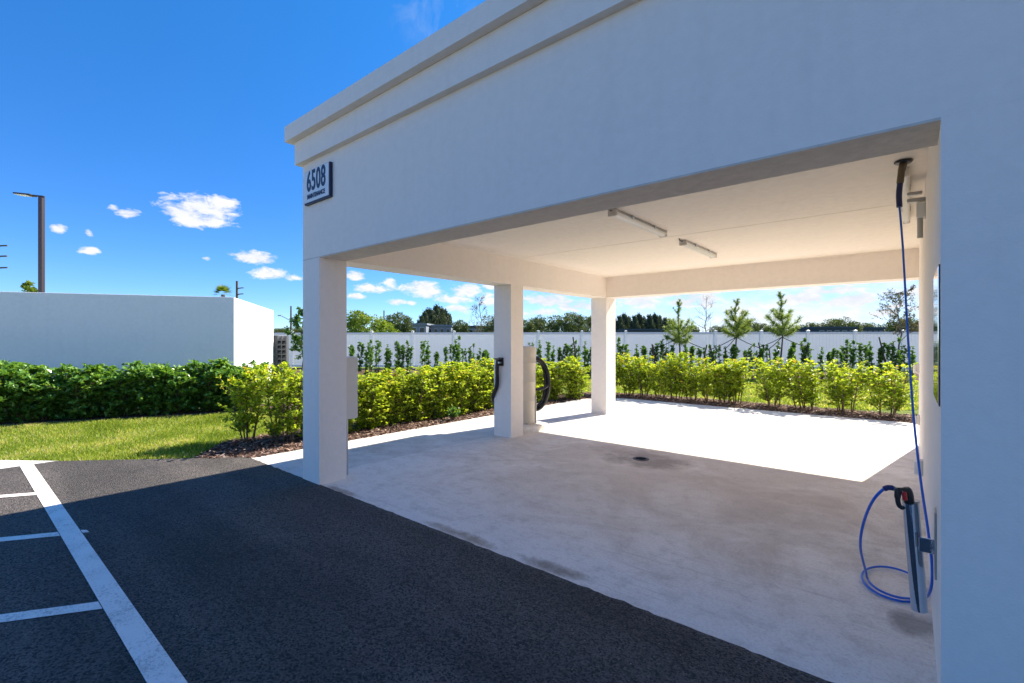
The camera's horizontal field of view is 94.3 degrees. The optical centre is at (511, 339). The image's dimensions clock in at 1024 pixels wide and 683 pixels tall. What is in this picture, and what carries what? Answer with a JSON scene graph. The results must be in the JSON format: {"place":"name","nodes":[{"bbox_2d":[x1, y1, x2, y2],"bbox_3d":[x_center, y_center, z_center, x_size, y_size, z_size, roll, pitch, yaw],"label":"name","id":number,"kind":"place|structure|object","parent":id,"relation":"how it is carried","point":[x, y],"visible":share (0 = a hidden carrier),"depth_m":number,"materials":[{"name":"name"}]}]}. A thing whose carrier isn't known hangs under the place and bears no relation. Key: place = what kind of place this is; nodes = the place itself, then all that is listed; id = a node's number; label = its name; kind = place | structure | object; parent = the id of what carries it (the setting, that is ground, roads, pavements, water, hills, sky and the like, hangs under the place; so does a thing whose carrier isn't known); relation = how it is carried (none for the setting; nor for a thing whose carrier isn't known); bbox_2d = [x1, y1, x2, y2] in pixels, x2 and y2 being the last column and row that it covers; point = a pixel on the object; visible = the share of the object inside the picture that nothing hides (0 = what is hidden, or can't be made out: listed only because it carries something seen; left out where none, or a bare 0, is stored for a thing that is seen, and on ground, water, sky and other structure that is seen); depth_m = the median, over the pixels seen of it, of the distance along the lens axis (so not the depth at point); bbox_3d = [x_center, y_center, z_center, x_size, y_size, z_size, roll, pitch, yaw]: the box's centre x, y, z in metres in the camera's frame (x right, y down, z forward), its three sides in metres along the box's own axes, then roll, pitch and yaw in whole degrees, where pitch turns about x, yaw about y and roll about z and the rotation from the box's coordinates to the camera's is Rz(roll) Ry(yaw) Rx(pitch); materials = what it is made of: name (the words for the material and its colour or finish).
{"place":"outdoors","nodes":[
{"label":"outdoors","id":0,"kind":"place"},
{"bbox_2d":[0,460,51,468],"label":"concrete walk","id":1,"kind":"structure","parent":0,"point":[8,463],"depth_m":6.20,"materials":[{"name":"white concrete"}]},
{"bbox_2d":[0,457,832,682],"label":"asphalt parking","id":2,"kind":"structure","parent":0,"point":[237,570],"depth_m":2.93,"materials":[{"name":"black asphalt"}]},
{"bbox_2d":[0,532,59,541],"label":"painted line","id":3,"kind":"object","parent":2,"relation":"on","point":[30,536],"visible":1,"depth_m":3.85,"materials":[{"name":"paint"}]},
{"bbox_2d":[0,602,101,621],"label":"painted line","id":4,"kind":"object","parent":2,"relation":"on","point":[7,617],"visible":1,"depth_m":2.79,"materials":[{"name":"paint"}]},
{"bbox_2d":[20,464,187,682],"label":"painted line","id":5,"kind":"object","parent":2,"relation":"on","point":[153,661],"visible":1,"depth_m":2.92,"materials":[{"name":"paint"}]},
{"bbox_2d":[0,0,918,338],"label":"sky","id":6,"kind":"structure","parent":0,"point":[150,133],"materials":[{"name":"blue"}]},
{"bbox_2d":[2,356,918,460],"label":"lawn","id":7,"kind":"structure","parent":0,"point":[908,411],"depth_m":11.82,"materials":[{"name":"green plant"}]},
{"bbox_2d":[13,192,44,292],"bbox_3d":[-17.696,-1.907,17.500,1.124,7.014,0.400,0,0,0],"label":"lamp post","id":8,"kind":"object","parent":7,"relation":"on","point":[41,243],"visible":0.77,"depth_m":17.43,"materials":[{"name":"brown metal"}]},
{"bbox_2d":[20,279,37,291],"bbox_3d":[-18.424,-0.307,18.128,1.076,3.977,1.353,0,0,-25],"label":"sparse tree","id":9,"kind":"object","parent":7,"relation":"on","point":[26,285],"visible":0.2,"depth_m":17.86,"materials":[{"name":"green plant"}]},
{"bbox_2d":[0,291,272,380],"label":"enclosure","id":10,"kind":"object","parent":7,"relation":"on","point":[52,330],"visible":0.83,"depth_m":12.27,"materials":[{"name":"paint"}]},
{"bbox_2d":[0,403,366,425],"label":"hedge bed","id":11,"kind":"object","parent":7,"relation":"on","point":[145,415],"depth_m":9.87,"materials":[{"name":"brown soil"}]},
{"bbox_2d":[0,360,55,422],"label":"hedge shrub","id":12,"kind":"object","parent":11,"relation":"on","point":[11,414],"visible":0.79,"depth_m":9.22,"materials":[{"name":"green plant"}]},
{"bbox_2d":[1,371,81,422],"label":"hedge shrub","id":13,"kind":"object","parent":11,"relation":"on","point":[48,408],"visible":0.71,"depth_m":9.38,"materials":[{"name":"green plant"}]},
{"bbox_2d":[39,363,115,419],"bbox_3d":[-8.857,1.091,9.821,1.317,1.212,1.406,2,0,8],"label":"hedge shrub","id":14,"kind":"object","parent":11,"relation":"on","point":[73,403],"visible":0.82,"depth_m":9.63,"materials":[{"name":"green plant"}]},
{"bbox_2d":[80,365,150,416],"bbox_3d":[-8.424,1.106,10.171,1.554,1.154,1.407,0,0,2],"label":"hedge shrub","id":15,"kind":"object","parent":11,"relation":"on","point":[111,406],"visible":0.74,"depth_m":9.91,"materials":[{"name":"green plant"}]},
{"bbox_2d":[114,360,187,414],"bbox_3d":[-7.915,1.057,10.499,1.515,1.266,1.451,1,0,33],"label":"hedge shrub","id":16,"kind":"object","parent":11,"relation":"on","point":[151,405],"visible":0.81,"depth_m":10.13,"materials":[{"name":"green plant"}]},
{"bbox_2d":[145,364,217,414],"bbox_3d":[-7.355,1.105,10.645,1.467,1.153,1.319,2,-2,-25],"label":"hedge shrub","id":17,"kind":"object","parent":11,"relation":"on","point":[182,401],"visible":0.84,"depth_m":10.37,"materials":[{"name":"green plant"}]},
{"bbox_2d":[178,359,238,411],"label":"hedge shrub","id":18,"kind":"object","parent":11,"relation":"on","point":[207,403],"visible":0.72,"depth_m":10.68,"materials":[{"name":"green plant"}]},
{"bbox_2d":[196,357,273,410],"bbox_3d":[-6.425,1.035,11.056,1.469,1.291,1.582,0,0,45],"label":"hedge shrub","id":19,"kind":"object","parent":11,"relation":"on","point":[236,372],"visible":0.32,"depth_m":10.81,"materials":[{"name":"green plant"}]},
{"bbox_2d":[273,336,288,378],"bbox_3d":[-9.280,0.710,19.100,0.520,1.780,0.200,0,0,0],"label":"block screen","id":20,"kind":"object","parent":7,"relation":"on","point":[280,349],"visible":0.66,"depth_m":19.00,"materials":[{"name":"white concrete"}]},
{"bbox_2d":[284,306,302,371],"bbox_3d":[-9.769,0.024,21.989,1.719,3.317,1.308,0,0,40],"label":"sparse tree","id":21,"kind":"object","parent":7,"relation":"on","point":[296,321],"visible":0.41,"depth_m":21.74,"materials":[{"name":"green plant"}]},
{"bbox_2d":[0,391,590,460],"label":"lawn grass","id":22,"kind":"structure","parent":7,"relation":"on","point":[60,433],"depth_m":7.75,"materials":[{"name":"green plant"}]},
{"bbox_2d":[356,342,365,371],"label":"young plant","id":23,"kind":"object","parent":7,"relation":"on","point":[361,351],"visible":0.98,"depth_m":21.63,"materials":[{"name":"green plant"}]},
{"bbox_2d":[347,310,388,345],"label":"broadleaf tree","id":24,"kind":"object","parent":7,"relation":"on","point":[358,320],"visible":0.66,"depth_m":43.27,"materials":[{"name":"green plant"}]},
{"bbox_2d":[372,340,381,372],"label":"young plant","id":25,"kind":"object","parent":7,"relation":"on","point":[377,359],"visible":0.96,"depth_m":21.15,"materials":[{"name":"green plant"}]},
{"bbox_2d":[453,336,460,363],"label":"young plant","id":26,"kind":"object","parent":7,"relation":"on","point":[457,354],"visible":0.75,"depth_m":20.95,"materials":[{"name":"green plant"}]},
{"bbox_2d":[466,296,491,331],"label":"bare tree","id":27,"kind":"object","parent":7,"relation":"on","point":[476,308],"visible":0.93,"depth_m":40.01,"materials":[{"name":"grey plant"}]},
{"bbox_2d":[273,330,918,370],"bbox_3d":[0.297,0.550,26.676,64.956,2.200,0.156,0,0,5],"label":"vinyl fence","id":28,"kind":"object","parent":7,"relation":"on","point":[438,342],"visible":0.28,"depth_m":26.17,"materials":[{"name":"white plastic"}]},
{"bbox_2d":[289,368,918,380],"bbox_3d":[1.713,1.608,22.951,56.179,0.001,6.600,0,0,5],"label":"planting bed","id":29,"kind":"object","parent":7,"relation":"on","point":[414,369],"depth_m":23.50,"materials":[{"name":"brown soil"}]},
{"bbox_2d":[396,344,405,371],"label":"young plant","id":30,"kind":"object","parent":29,"relation":"on","point":[399,362],"visible":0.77,"depth_m":21.55,"materials":[{"name":"green plant"}]},
{"bbox_2d":[405,340,413,375],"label":"young plant","id":31,"kind":"object","parent":29,"relation":"on","point":[408,350],"visible":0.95,"depth_m":21.70,"materials":[{"name":"green plant"}]},
{"bbox_2d":[658,335,669,369],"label":"young plant","id":32,"kind":"object","parent":29,"relation":"on","point":[661,352],"visible":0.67,"depth_m":20.56,"materials":[{"name":"green plant"}]},
{"bbox_2d":[661,299,696,360],"bbox_3d":[7.239,-0.089,20.555,1.564,3.485,1.603,0,0,31],"label":"pine tree","id":33,"kind":"object","parent":29,"relation":"on","point":[673,324],"visible":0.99,"depth_m":20.51,"materials":[{"name":"green plant"}]},
{"bbox_2d":[719,298,755,350],"bbox_3d":[9.690,-0.102,20.515,1.564,3.505,1.490,0,0,-26],"label":"pine tree","id":34,"kind":"object","parent":29,"relation":"on","point":[738,331],"visible":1,"depth_m":20.37,"materials":[{"name":"green plant"}]},
{"bbox_2d":[764,291,803,364],"bbox_3d":[11.398,-0.222,19.970,1.659,3.747,1.720,0,0,6],"label":"pine tree","id":35,"kind":"object","parent":29,"relation":"on","point":[780,316],"visible":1,"depth_m":19.96,"materials":[{"name":"green plant"}]},
{"bbox_2d":[798,338,806,376],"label":"young plant","id":36,"kind":"object","parent":29,"relation":"on","point":[803,349],"visible":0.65,"depth_m":20.08,"materials":[{"name":"green plant"}]},
{"bbox_2d":[839,339,849,377],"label":"young plant","id":37,"kind":"object","parent":29,"relation":"on","point":[845,353],"visible":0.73,"depth_m":19.70,"materials":[{"name":"green plant"}]},
{"bbox_2d":[846,340,856,378],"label":"young plant","id":38,"kind":"object","parent":29,"relation":"on","point":[852,357],"visible":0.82,"depth_m":19.44,"materials":[{"name":"green plant"}]},
{"bbox_2d":[866,341,875,376],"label":"young plant","id":39,"kind":"object","parent":29,"relation":"on","point":[869,353],"visible":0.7,"depth_m":18.98,"materials":[{"name":"green plant"}]},
{"bbox_2d":[881,342,891,372],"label":"young plant","id":40,"kind":"object","parent":29,"relation":"on","point":[888,348],"visible":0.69,"depth_m":19.02,"materials":[{"name":"green plant"}]},
{"bbox_2d":[869,284,918,364],"bbox_3d":[17.193,-0.375,20.917,1.837,4.115,2.050,0,0,-15],"label":"sparse tree","id":41,"kind":"object","parent":29,"relation":"on","point":[897,314],"visible":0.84,"depth_m":20.97,"materials":[{"name":"grey plant"}]},
{"bbox_2d":[889,337,901,379],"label":"young plant","id":42,"kind":"object","parent":29,"relation":"on","point":[893,352],"visible":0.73,"depth_m":18.93,"materials":[{"name":"green plant"}]},
{"bbox_2d":[194,392,918,457],"bbox_3d":[5.491,1.612,9.621,19.404,0.001,8.915,0,0,7],"label":"mulch bed","id":43,"kind":"object","parent":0,"point":[296,436],"visible":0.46,"depth_m":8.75,"materials":[{"name":"brown wood"}]},
{"bbox_2d":[216,364,280,442],"bbox_3d":[-4.217,1.026,7.559,0.974,1.269,0.904,0,0,17],"label":"shrub","id":44,"kind":"object","parent":43,"relation":"on","point":[245,386],"visible":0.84,"depth_m":7.42,"materials":[{"name":"green plant"}]},
{"bbox_2d":[248,361,302,441],"bbox_3d":[-3.522,1.001,7.457,1.058,1.332,1.081,0,0,-21],"label":"shrub","id":45,"kind":"object","parent":43,"relation":"on","point":[278,382],"visible":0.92,"depth_m":7.37,"materials":[{"name":"green plant"}]},
{"bbox_2d":[270,371,302,436],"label":"shrub","id":46,"kind":"object","parent":43,"relation":"on","point":[300,426],"visible":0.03,"depth_m":7.69,"materials":[{"name":"green plant"}]},
{"bbox_2d":[348,370,369,431],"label":"shrub","id":47,"kind":"object","parent":43,"relation":"on","point":[359,405],"visible":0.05,"depth_m":8.34,"materials":[{"name":"green plant"}]},
{"bbox_2d":[353,372,396,428],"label":"shrub","id":48,"kind":"object","parent":43,"relation":"on","point":[366,420],"visible":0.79,"depth_m":8.55,"materials":[{"name":"green plant"}]},
{"bbox_2d":[373,368,415,424],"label":"shrub","id":49,"kind":"object","parent":43,"relation":"on","point":[397,401],"visible":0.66,"depth_m":9.04,"materials":[{"name":"green plant"}]},
{"bbox_2d":[389,365,444,421],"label":"shrub","id":50,"kind":"object","parent":43,"relation":"on","point":[416,408],"visible":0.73,"depth_m":9.40,"materials":[{"name":"green plant"}]},
{"bbox_2d":[408,365,458,418],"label":"shrub","id":51,"kind":"object","parent":43,"relation":"on","point":[436,407],"visible":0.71,"depth_m":9.77,"materials":[{"name":"green plant"}]},
{"bbox_2d":[431,361,481,414],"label":"shrub","id":52,"kind":"object","parent":43,"relation":"on","point":[455,394],"visible":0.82,"depth_m":10.18,"materials":[{"name":"green plant"}]},
{"bbox_2d":[456,362,491,411],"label":"shrub","id":53,"kind":"object","parent":43,"relation":"on","point":[474,398],"visible":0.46,"depth_m":10.63,"materials":[{"name":"green plant"}]},
{"bbox_2d":[465,359,493,408],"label":"shrub","id":54,"kind":"object","parent":43,"relation":"on","point":[486,399],"visible":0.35,"depth_m":10.98,"materials":[{"name":"green plant"}]},
{"bbox_2d":[469,357,493,406],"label":"shrub","id":55,"kind":"object","parent":43,"relation":"on","point":[485,363],"visible":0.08,"depth_m":11.30,"materials":[{"name":"green plant"}]},
{"bbox_2d":[535,367,543,401],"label":"shrub","id":56,"kind":"object","parent":43,"relation":"on","point":[539,371],"visible":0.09,"depth_m":12.11,"materials":[{"name":"green plant"}]},
{"bbox_2d":[535,358,556,400],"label":"shrub","id":57,"kind":"object","parent":43,"relation":"on","point":[542,378],"visible":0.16,"depth_m":12.52,"materials":[{"name":"green plant"}]},
{"bbox_2d":[539,361,568,399],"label":"shrub","id":58,"kind":"object","parent":43,"relation":"on","point":[557,390],"visible":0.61,"depth_m":12.84,"materials":[{"name":"green plant"}]},
{"bbox_2d":[553,356,590,398],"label":"shrub","id":59,"kind":"object","parent":43,"relation":"on","point":[576,378],"visible":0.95,"depth_m":12.93,"materials":[{"name":"green plant"}]},
{"bbox_2d":[615,352,629,387],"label":"shrub","id":60,"kind":"object","parent":43,"relation":"on","point":[617,372],"visible":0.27,"depth_m":13.92,"materials":[{"name":"green plant"}]},
{"bbox_2d":[615,352,649,394],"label":"shrub","id":61,"kind":"object","parent":43,"relation":"on","point":[626,381],"visible":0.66,"depth_m":13.74,"materials":[{"name":"green plant"}]},
{"bbox_2d":[624,355,660,396],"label":"shrub","id":62,"kind":"object","parent":43,"relation":"on","point":[639,369],"visible":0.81,"depth_m":13.41,"materials":[{"name":"green plant"}]},
{"bbox_2d":[642,358,678,397],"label":"shrub","id":63,"kind":"object","parent":43,"relation":"on","point":[659,386],"visible":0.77,"depth_m":13.06,"materials":[{"name":"green plant"}]},
{"bbox_2d":[659,351,695,398],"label":"shrub","id":64,"kind":"object","parent":43,"relation":"on","point":[670,389],"visible":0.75,"depth_m":12.88,"materials":[{"name":"green plant"}]},
{"bbox_2d":[671,361,706,400],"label":"shrub","id":65,"kind":"object","parent":43,"relation":"on","point":[686,386],"visible":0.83,"depth_m":12.62,"materials":[{"name":"green plant"}]},
{"bbox_2d":[685,356,725,401],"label":"shrub","id":66,"kind":"object","parent":43,"relation":"on","point":[703,387],"visible":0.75,"depth_m":12.32,"materials":[{"name":"green plant"}]},
{"bbox_2d":[703,358,745,402],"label":"shrub","id":67,"kind":"object","parent":43,"relation":"on","point":[725,366],"visible":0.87,"depth_m":11.99,"materials":[{"name":"green plant"}]},
{"bbox_2d":[715,357,758,402],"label":"shrub","id":68,"kind":"object","parent":43,"relation":"on","point":[740,389],"visible":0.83,"depth_m":11.88,"materials":[{"name":"green plant"}]},
{"bbox_2d":[746,356,798,406],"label":"shrub","id":69,"kind":"object","parent":43,"relation":"on","point":[767,370],"visible":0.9,"depth_m":11.38,"materials":[{"name":"green plant"}]},
{"bbox_2d":[773,358,829,409],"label":"shrub","id":70,"kind":"object","parent":43,"relation":"on","point":[811,380],"visible":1,"depth_m":10.94,"materials":[{"name":"green plant"}]},
{"bbox_2d":[812,359,878,412],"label":"shrub","id":71,"kind":"object","parent":43,"relation":"on","point":[837,389],"visible":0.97,"depth_m":10.52,"materials":[{"name":"green plant"}]},
{"bbox_2d":[845,361,918,416],"bbox_3d":[8.092,1.054,10.079,1.333,1.209,1.285,1,-3,-8],"label":"shrub","id":72,"kind":"object","parent":43,"relation":"on","point":[895,391],"visible":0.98,"depth_m":9.98,"materials":[{"name":"green plant"}]},
{"bbox_2d":[252,398,918,477],"bbox_3d":[3.454,1.662,6.644,10.450,0.116,9.380,0,0,40],"label":"concrete apron","id":73,"kind":"object","parent":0,"point":[365,451],"visible":0.64,"depth_m":8.71,"materials":[{"name":"white concrete"}]},
{"bbox_2d":[295,341,918,363],"bbox_3d":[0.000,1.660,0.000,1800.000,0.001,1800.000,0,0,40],"label":"ground","id":74,"kind":"structure","parent":0,"point":[843,355],"depth_m":68.57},
{"bbox_2d":[385,311,414,332],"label":"broadleaf tree","id":75,"kind":"object","parent":74,"relation":"on","point":[406,324],"visible":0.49,"depth_m":61.23,"materials":[{"name":"green plant"}]},
{"bbox_2d":[412,323,433,331],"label":"building","id":76,"kind":"structure","parent":74,"relation":"on","point":[421,327],"depth_m":92.00,"materials":[{"name":"grey paint"}]},
{"bbox_2d":[430,325,452,331],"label":"building","id":77,"kind":"structure","parent":74,"relation":"on","point":[441,328],"depth_m":96.00,"materials":[{"name":"grey paint"}]},
{"bbox_2d":[451,319,469,331],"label":"broadleaf tree","id":78,"kind":"object","parent":74,"relation":"on","point":[457,327],"visible":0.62,"depth_m":84.24,"materials":[{"name":"green plant"}]},
{"bbox_2d":[477,314,493,331],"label":"broadleaf tree","id":79,"kind":"object","parent":74,"relation":"on","point":[490,327],"visible":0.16,"depth_m":78.85,"materials":[{"name":"green plant"}]},
{"bbox_2d":[523,318,536,331],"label":"broadleaf tree","id":80,"kind":"object","parent":74,"relation":"on","point":[530,327],"visible":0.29,"depth_m":93.83,"materials":[{"name":"green plant"}]},
{"bbox_2d":[525,314,554,331],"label":"broadleaf tree","id":81,"kind":"object","parent":74,"relation":"on","point":[539,324],"visible":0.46,"depth_m":98.48,"materials":[{"name":"green plant"}]},
{"bbox_2d":[545,312,589,331],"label":"broadleaf tree","id":82,"kind":"object","parent":74,"relation":"on","point":[560,324],"visible":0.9,"depth_m":86.91,"materials":[{"name":"green plant"}]},
{"bbox_2d":[616,329,663,331],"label":"building","id":83,"kind":"structure","parent":74,"relation":"on","point":[641,330],"depth_m":100.00,"materials":[{"name":"stone"}]},
{"bbox_2d":[643,314,654,328],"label":"pine tree","id":84,"kind":"object","parent":74,"relation":"on","point":[648,322],"visible":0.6,"depth_m":117.50,"materials":[{"name":"green plant"}]},
{"bbox_2d":[788,327,857,345],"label":"building","id":85,"kind":"structure","parent":74,"relation":"on","point":[824,329],"depth_m":88.00,"materials":[{"name":"stone"}]},
{"bbox_2d":[815,317,863,331],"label":"broadleaf tree","id":86,"kind":"object","parent":74,"relation":"on","point":[838,323],"visible":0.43,"depth_m":90.34,"materials":[{"name":"green plant"}]},
{"bbox_2d":[880,316,918,342],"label":"broadleaf tree","id":87,"kind":"object","parent":74,"relation":"on","point":[890,327],"visible":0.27,"depth_m":95.19,"materials":[{"name":"green plant"}]},
{"bbox_2d":[322,412,936,682],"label":"concrete floor","id":88,"kind":"structure","parent":0,"point":[747,538],"depth_m":4.21,"materials":[{"name":"grey concrete"}]},
{"bbox_2d":[523,421,547,434],"bbox_3d":[0.307,1.552,8.405,0.405,0.115,0.787,0,0,40],"label":"vacuum pad","id":89,"kind":"object","parent":88,"relation":"on","point":[538,426],"visible":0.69,"depth_m":8.27,"materials":[{"name":"concrete"}]},
{"bbox_2d":[523,346,550,424],"bbox_3d":[0.415,0.799,8.611,0.650,1.392,0.426,0,0,-10],"label":"vacuum station","id":90,"kind":"object","parent":89,"relation":"on","point":[530,360],"visible":0.86,"depth_m":8.41,"materials":[{"name":"beige metal"}]},
{"bbox_2d":[284,0,1023,682],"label":"carport","id":91,"kind":"object","parent":88,"relation":"on","point":[510,150],"visible":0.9,"depth_m":3.04,"materials":[{"name":"white paint"}]},
{"bbox_2d":[304,161,332,205],"bbox_3d":[-2.131,-1.705,5.208,0.550,0.370,0.046,0,0,40],"label":"address sign","id":92,"kind":"object","parent":91,"relation":"attached to","point":[318,184],"visible":1,"depth_m":5.16,"materials":[{"name":"white paint"}]},
{"bbox_2d":[347,356,357,474],"bbox_3d":[-1.966,0.902,5.646,0.230,1.415,0.172,0,0,40],"label":"utility box","id":93,"kind":"object","parent":91,"relation":"attached to","point":[352,387],"visible":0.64,"depth_m":5.58,"materials":[{"name":"beige plastic"}]},
{"bbox_2d":[491,357,503,403],"bbox_3d":[-0.254,0.703,7.959,0.199,0.825,0.416,0,0,-7],"label":"hose","id":94,"kind":"object","parent":91,"relation":"attached to","point":[499,361],"visible":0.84,"depth_m":7.84,"materials":[{"name":"black plastic"}]},
{"bbox_2d":[608,209,666,237],"bbox_3d":[1.403,-1.307,5.312,0.116,0.077,1.458,0,0,40],"label":"strip light","id":95,"kind":"object","parent":91,"relation":"attached to","point":[632,220],"visible":0.89,"depth_m":5.23,"materials":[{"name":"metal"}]},
{"bbox_2d":[679,238,716,257],"bbox_3d":[2.663,-1.307,6.813,0.116,0.077,1.438,0,0,40],"label":"strip light","id":96,"kind":"object","parent":91,"relation":"attached to","point":[696,248],"visible":1,"depth_m":6.71,"materials":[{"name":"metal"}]},
{"bbox_2d":[859,158,932,602],"bbox_3d":[2.419,0.131,3.007,0.355,2.942,1.599,0,0,40],"label":"air hose","id":97,"kind":"object","parent":91,"relation":"hanging from","point":[902,164],"visible":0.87,"depth_m":3.11,"materials":[{"name":"blue plastic"}]},
{"bbox_2d":[902,167,910,223],"bbox_3d":[3.634,-1.307,4.386,0.069,0.077,2.108,0,0,40],"label":"strip light","id":98,"kind":"object","parent":91,"relation":"attached to","point":[906,208],"visible":0.58,"depth_m":4.27,"materials":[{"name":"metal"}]},
{"bbox_2d":[907,191,925,237],"bbox_3d":[3.402,-1.050,3.999,0.120,0.390,0.140,0,0,40],"label":"conduit box","id":99,"kind":"object","parent":91,"relation":"attached to","point":[920,202],"visible":1,"depth_m":3.96,"materials":[{"name":"white plastic"}]},
{"bbox_2d":[901,498,936,613],"bbox_3d":[2.052,1.089,2.370,0.094,0.554,0.181,0,0,-13],"label":"tube holder","id":100,"kind":"object","parent":91,"relation":"attached to","point":[917,544],"visible":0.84,"depth_m":2.38,"materials":[{"name":"metal"}]},
{"bbox_2d":[894,487,914,509],"bbox_3d":[1.978,0.798,2.390,0.102,0.113,0.048,0,0,-15],"label":"air gun","id":101,"kind":"object","parent":100,"relation":"in","point":[906,493],"visible":1,"depth_m":2.38,"materials":[{"name":"black plastic"}]},
{"bbox_2d":[933,264,939,405],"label":"wall panel","id":102,"kind":"structure","parent":91,"relation":"attached to","point":[936,335],"depth_m":2.10,"materials":[{"name":"plastic"}]},
{"bbox_2d":[404,374,918,409],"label":"lawn grass","id":103,"kind":"structure","parent":0,"point":[750,393],"depth_m":13.41,"materials":[{"name":"green plant"}]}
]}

